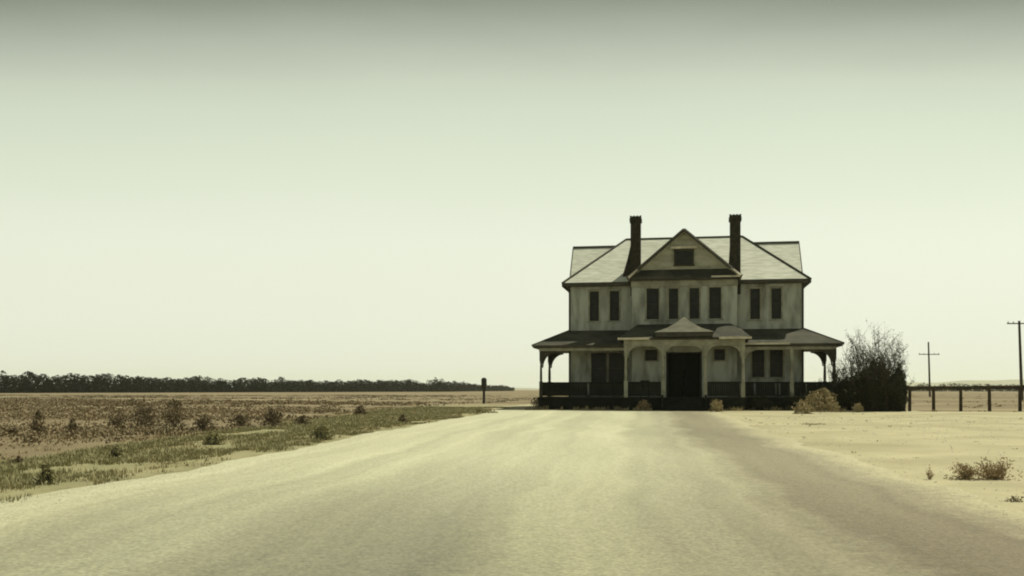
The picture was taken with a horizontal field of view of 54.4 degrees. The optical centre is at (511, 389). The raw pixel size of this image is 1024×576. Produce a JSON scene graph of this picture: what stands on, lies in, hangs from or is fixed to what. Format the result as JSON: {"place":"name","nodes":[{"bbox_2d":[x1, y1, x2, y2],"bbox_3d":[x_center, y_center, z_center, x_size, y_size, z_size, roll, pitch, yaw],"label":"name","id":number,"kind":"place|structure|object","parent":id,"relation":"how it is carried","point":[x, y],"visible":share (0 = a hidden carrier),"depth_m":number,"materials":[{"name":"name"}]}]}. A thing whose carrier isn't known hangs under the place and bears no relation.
{"place":"outdoors","nodes":[
{"label":"outdoors","id":0,"kind":"place"},
{"bbox_2d":[13,388,538,389],"bbox_3d":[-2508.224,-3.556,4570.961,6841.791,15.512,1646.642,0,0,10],"label":"distant rise","id":1,"kind":"structure","parent":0,"point":[516,389],"depth_m":4345.94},
{"bbox_2d":[0,410,1023,575],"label":"road","id":2,"kind":"structure","parent":0,"point":[568,493],"depth_m":9.61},
{"bbox_2d":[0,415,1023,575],"bbox_3d":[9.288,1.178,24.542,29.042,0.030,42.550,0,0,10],"label":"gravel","id":3,"kind":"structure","parent":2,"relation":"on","point":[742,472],"depth_m":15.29,"materials":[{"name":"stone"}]},
{"bbox_2d":[0,390,1023,458],"bbox_3d":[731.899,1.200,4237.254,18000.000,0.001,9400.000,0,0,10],"label":"ground","id":4,"kind":"structure","parent":0,"point":[947,401],"depth_m":100.40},
{"bbox_2d":[0,424,23,435],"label":"field shrub","id":5,"kind":"object","parent":4,"relation":"on","point":[16,429],"visible":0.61,"depth_m":25.67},
{"bbox_2d":[22,434,39,442],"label":"field shrub","id":6,"kind":"object","parent":4,"relation":"on","point":[27,436],"visible":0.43,"depth_m":22.57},
{"bbox_2d":[27,409,45,433],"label":"field shrub","id":7,"kind":"object","parent":4,"relation":"on","point":[36,421],"visible":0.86,"depth_m":26.62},
{"bbox_2d":[62,419,86,435],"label":"field shrub","id":8,"kind":"object","parent":4,"relation":"on","point":[70,425],"visible":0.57,"depth_m":25.69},
{"bbox_2d":[106,414,125,428],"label":"field shrub","id":9,"kind":"object","parent":4,"relation":"on","point":[117,419],"visible":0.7,"depth_m":29.82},
{"bbox_2d":[116,396,171,428],"bbox_3d":[-11.393,0.699,30.460,1.898,1.062,1.575,0,0,10],"label":"field shrub","id":10,"kind":"object","parent":4,"relation":"on","point":[144,418],"visible":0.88,"depth_m":30.48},
{"bbox_2d":[162,399,189,426],"bbox_3d":[-10.768,0.756,31.875,0.991,0.948,0.918,0,0,10],"label":"field shrub","id":11,"kind":"object","parent":4,"relation":"on","point":[174,421],"visible":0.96,"depth_m":31.71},
{"bbox_2d":[189,414,217,430],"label":"field shrub","id":12,"kind":"object","parent":4,"relation":"on","point":[207,421],"visible":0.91,"depth_m":28.62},
{"bbox_2d":[0,397,426,456],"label":"field brush","id":13,"kind":"object","parent":4,"relation":"on","point":[70,410],"visible":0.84,"depth_m":48.71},
{"bbox_2d":[0,370,451,392],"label":"tree belt","id":14,"kind":"object","parent":4,"relation":"on","point":[32,382],"visible":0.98,"depth_m":402.88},
{"bbox_2d":[226,413,251,426],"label":"field shrub","id":15,"kind":"object","parent":4,"relation":"on","point":[243,419],"visible":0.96,"depth_m":32.42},
{"bbox_2d":[0,405,518,502],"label":"verge","id":16,"kind":"structure","parent":4,"relation":"on","point":[181,467],"depth_m":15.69,"materials":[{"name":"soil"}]},
{"bbox_2d":[10,456,22,462],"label":"field shrub","id":17,"kind":"object","parent":16,"relation":"on","point":[18,458],"visible":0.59,"depth_m":15.85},
{"bbox_2d":[30,462,54,484],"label":"field shrub","id":18,"kind":"object","parent":16,"relation":"on","point":[47,472],"visible":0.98,"depth_m":12.53,"materials":[{"name":"green plant"}]},
{"bbox_2d":[109,446,124,457],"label":"field shrub","id":19,"kind":"object","parent":16,"relation":"on","point":[116,451],"visible":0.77,"depth_m":17.12,"materials":[{"name":"green plant"}]},
{"bbox_2d":[203,432,225,444],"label":"field shrub","id":20,"kind":"object","parent":16,"relation":"on","point":[213,438],"visible":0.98,"depth_m":21.59,"materials":[{"name":"green plant"}]},
{"bbox_2d":[293,415,312,424],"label":"field shrub","id":21,"kind":"object","parent":16,"relation":"on","point":[301,419],"visible":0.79,"depth_m":33.14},
{"bbox_2d":[310,423,335,439],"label":"field shrub","id":22,"kind":"object","parent":16,"relation":"on","point":[325,434],"visible":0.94,"depth_m":23.61,"materials":[{"name":"green plant"}]},
{"bbox_2d":[354,404,367,414],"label":"field shrub","id":23,"kind":"object","parent":16,"relation":"on","point":[358,410],"visible":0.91,"depth_m":46.60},
{"bbox_2d":[398,414,407,421],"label":"field shrub","id":24,"kind":"object","parent":16,"relation":"on","point":[402,418],"visible":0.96,"depth_m":36.37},
{"bbox_2d":[463,409,497,412],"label":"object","id":25,"kind":"object","parent":16,"relation":"on","point":[483,411],"visible":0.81,"depth_m":50.43,"materials":[{"name":"grey plant"}]},
{"bbox_2d":[257,406,282,425],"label":"field shrub","id":26,"kind":"object","parent":4,"relation":"on","point":[273,414],"visible":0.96,"depth_m":31.70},
{"bbox_2d":[0,394,568,462],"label":"field scrub","id":27,"kind":"object","parent":4,"relation":"on","point":[86,397],"visible":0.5,"depth_m":77.59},
{"bbox_2d":[426,377,514,391],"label":"tree belt","id":28,"kind":"object","parent":4,"relation":"on","point":[457,386],"visible":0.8,"depth_m":631.59,"materials":[{"name":"green plant"}]},
{"bbox_2d":[481,378,486,403],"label":"roadside post","id":29,"kind":"object","parent":4,"relation":"on","point":[483,383],"visible":1,"depth_m":84.89,"materials":[{"name":"paint"}]},
{"bbox_2d":[843,318,915,411],"bbox_3d":[20.158,-1.286,54.900,3.658,5.110,6.474,0,0,10],"label":"scrub bush","id":30,"kind":"object","parent":4,"relation":"on","point":[876,395],"visible":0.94,"depth_m":54.27,"materials":[{"name":"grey plant"}]},
{"bbox_2d":[745,395,1022,457],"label":"sparse straw","id":31,"kind":"object","parent":4,"relation":"on","point":[931,416],"visible":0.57,"depth_m":54.09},
{"bbox_2d":[919,342,939,396],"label":"utility pole","id":32,"kind":"object","parent":4,"relation":"on","point":[929,354],"visible":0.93,"depth_m":163.89,"materials":[{"name":"wood"}]},
{"bbox_2d":[844,382,1023,390],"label":"distant brush","id":33,"kind":"object","parent":4,"relation":"on","point":[969,385],"visible":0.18,"depth_m":675.24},
{"bbox_2d":[860,386,1023,410],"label":"rail fence","id":34,"kind":"object","parent":4,"relation":"on","point":[959,388],"visible":0.77,"depth_m":54.78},
{"bbox_2d":[1007,321,1023,399],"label":"utility pole","id":35,"kind":"object","parent":4,"relation":"on","point":[1019,323],"visible":0.92,"depth_m":112.91,"materials":[{"name":"wood"}]},
{"bbox_2d":[0,0,1023,387],"label":"sky","id":36,"kind":"structure","parent":0,"point":[314,190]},
{"bbox_2d":[484,404,922,411],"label":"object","id":37,"kind":"object","parent":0,"point":[520,407],"visible":0.11,"depth_m":62.90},
{"bbox_2d":[528,397,537,407],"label":"dry shrub","id":38,"kind":"object","parent":37,"relation":"on","point":[534,402],"visible":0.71,"depth_m":66.32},
{"bbox_2d":[531,214,844,410],"bbox_3d":[11.096,-4.780,64.249,18.079,11.960,18.000,0,0,10],"label":"farmhouse","id":39,"kind":"object","parent":37,"relation":"on","point":[684,320],"visible":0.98,"depth_m":60.05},
{"bbox_2d":[587,289,600,321],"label":"window","id":40,"kind":"structure","parent":39,"relation":"in","point":[593,296],"depth_m":62.08,"materials":[{"name":"black glass"}]},
{"bbox_2d":[589,351,607,384],"bbox_3d":[5.411,-1.345,61.994,1.240,2.150,0.220,0,0,10],"label":"window","id":41,"kind":"structure","parent":39,"relation":"in","point":[598,359],"depth_m":62.05,"materials":[{"name":"black glass"}]},
{"bbox_2d":[607,289,620,321],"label":"window","id":42,"kind":"structure","parent":39,"relation":"in","point":[614,295],"depth_m":61.87,"materials":[{"name":"black glass"}]},
{"bbox_2d":[607,351,624,381],"bbox_3d":[6.495,-1.345,61.806,1.240,2.150,0.220,0,0,10],"label":"window","id":43,"kind":"structure","parent":39,"relation":"in","point":[616,362],"depth_m":61.87,"materials":[{"name":"black glass"}]},
{"bbox_2d":[643,348,659,361],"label":"window","id":44,"kind":"structure","parent":39,"relation":"in","point":[650,354],"depth_m":60.28,"materials":[{"name":"black glass"}]},
{"bbox_2d":[644,287,660,320],"bbox_3d":[8.518,-5.205,60.239,1.020,2.070,0.220,0,0,10],"label":"window","id":45,"kind":"structure","parent":39,"relation":"in","point":[652,296],"depth_m":60.28,"materials":[{"name":"black glass"}]},
{"bbox_2d":[666,286,679,319],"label":"window","id":46,"kind":"structure","parent":39,"relation":"in","point":[673,295],"depth_m":60.08,"materials":[{"name":"black glass"}]},
{"bbox_2d":[668,353,683,396],"bbox_3d":[10.068,-0.885,61.166,0.960,2.670,0.145,0,0,10],"label":"door","id":47,"kind":"structure","parent":39,"relation":"in","point":[675,360],"depth_m":61.16,"materials":[{"name":"paint"}]},
{"bbox_2d":[673,249,694,265],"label":"window","id":48,"kind":"structure","parent":39,"relation":"in","point":[682,257],"depth_m":59.79,"materials":[{"name":"black glass"}]},
{"bbox_2d":[684,353,699,396],"bbox_3d":[11.034,-0.885,61.000,0.960,2.670,0.145,0,0,10],"label":"door","id":49,"kind":"structure","parent":39,"relation":"in","point":[691,360],"depth_m":61.00,"materials":[{"name":"paint"}]},
{"bbox_2d":[688,286,701,319],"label":"window","id":50,"kind":"structure","parent":39,"relation":"in","point":[694,292],"depth_m":59.86,"materials":[{"name":"black glass"}]},
{"bbox_2d":[707,285,723,319],"bbox_3d":[12.164,-5.205,59.609,0.980,2.070,0.220,0,0,10],"label":"window","id":51,"kind":"structure","parent":39,"relation":"in","point":[715,293],"depth_m":59.66,"materials":[{"name":"black glass"}]},
{"bbox_2d":[712,347,726,361],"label":"window","id":52,"kind":"structure","parent":39,"relation":"in","point":[719,353],"depth_m":59.60,"materials":[{"name":"black glass"}]},
{"bbox_2d":[748,286,762,320],"bbox_3d":[14.743,-5.215,60.382,0.860,2.050,0.220,0,0,10],"label":"window","id":53,"kind":"structure","parent":39,"relation":"in","point":[755,293],"depth_m":60.43,"materials":[{"name":"black glass"}]},
{"bbox_2d":[750,350,766,378],"bbox_3d":[14.920,-1.595,60.351,1.000,1.850,0.220,0,0,10],"label":"window","id":54,"kind":"structure","parent":39,"relation":"in","point":[758,357],"depth_m":60.40,"materials":[{"name":"black glass"}]},
{"bbox_2d":[767,350,783,378],"bbox_3d":[15.974,-1.595,60.169,1.040,1.850,0.220,0,0,10],"label":"window","id":55,"kind":"structure","parent":39,"relation":"in","point":[775,357],"depth_m":60.23,"materials":[{"name":"black glass"}]},
{"bbox_2d":[769,286,783,319],"bbox_3d":[15.974,-5.215,60.169,0.860,2.050,0.220,0,0,10],"label":"window","id":56,"kind":"structure","parent":39,"relation":"in","point":[776,292],"depth_m":60.23,"materials":[{"name":"black glass"}]},
{"bbox_2d":[525,405,851,410],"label":"porch weeds","id":57,"kind":"object","parent":37,"relation":"on","point":[634,409],"visible":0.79,"depth_m":57.37,"materials":[{"name":"plant"}]},
{"bbox_2d":[747,394,775,410],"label":"porch shrub","id":58,"kind":"object","parent":37,"relation":"on","point":[758,407],"visible":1,"depth_m":56.95,"materials":[{"name":"grey plant"}]},
{"bbox_2d":[782,392,818,410],"bbox_3d":[16.326,0.650,56.632,2.172,1.167,2.178,0,0,-27],"label":"porch shrub","id":59,"kind":"object","parent":37,"relation":"on","point":[796,399],"visible":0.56,"depth_m":56.54,"materials":[{"name":"grey plant"}]},
{"bbox_2d":[826,344,856,410],"bbox_3d":[18.869,-0.731,56.885,1.719,3.960,3.178,0,0,10],"label":"scrub bush","id":60,"kind":"object","parent":37,"relation":"on","point":[840,384],"visible":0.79,"depth_m":56.31,"materials":[{"name":"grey plant"}]},
{"bbox_2d":[465,410,1023,511],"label":"yard","id":61,"kind":"structure","parent":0,"point":[937,456],"depth_m":23.78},
{"bbox_2d":[636,399,651,410],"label":"dry shrub","id":62,"kind":"object","parent":61,"relation":"on","point":[642,403],"visible":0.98,"depth_m":56.27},
{"bbox_2d":[709,399,725,411],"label":"dry shrub","id":63,"kind":"object","parent":61,"relation":"on","point":[714,404],"visible":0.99,"depth_m":53.20,"materials":[{"name":"plant"}]},
{"bbox_2d":[792,399,813,413],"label":"dry shrub","id":64,"kind":"object","parent":61,"relation":"on","point":[801,407],"visible":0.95,"depth_m":48.86,"materials":[{"name":"plant"}]},
{"bbox_2d":[804,388,845,411],"bbox_3d":[16.686,0.551,53.281,2.039,1.429,2.011,0,0,-15],"label":"dry shrub","id":65,"kind":"object","parent":61,"relation":"on","point":[827,405],"visible":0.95,"depth_m":53.15,"materials":[{"name":"plant"}]},
{"bbox_2d":[852,403,863,411],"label":"dry shrub","id":66,"kind":"object","parent":61,"relation":"on","point":[858,407],"visible":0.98,"depth_m":52.31,"materials":[{"name":"plant"}]},
{"bbox_2d":[891,363,908,411],"bbox_3d":[21.135,-0.128,54.359,1.052,2.739,1.816,0,0,10],"label":"scrub bush","id":67,"kind":"object","parent":61,"relation":"on","point":[903,399],"visible":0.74,"depth_m":54.04,"materials":[{"name":"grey plant"}]},
{"bbox_2d":[926,464,933,478],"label":"dry shrub","id":68,"kind":"object","parent":61,"relation":"on","point":[929,476],"visible":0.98,"depth_m":13.21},
{"bbox_2d":[943,462,988,479],"bbox_3d":[6.021,1.091,13.221,0.511,0.274,0.469,0,0,-23],"label":"dry shrub","id":69,"kind":"object","parent":61,"relation":"on","point":[966,473],"visible":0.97,"depth_m":13.17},
{"bbox_2d":[971,457,1022,480],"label":"dry shrub","id":70,"kind":"object","parent":61,"relation":"on","point":[999,472],"visible":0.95,"depth_m":13.19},
{"bbox_2d":[1005,496,1023,501],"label":"dry shrub","id":71,"kind":"object","parent":61,"relation":"on","point":[1014,499],"visible":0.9,"depth_m":10.59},
{"bbox_2d":[906,379,1023,389],"bbox_3d":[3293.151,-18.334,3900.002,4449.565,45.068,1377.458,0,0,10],"label":"hills","id":72,"kind":"structure","parent":0,"point":[996,382],"depth_m":3834.58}
]}

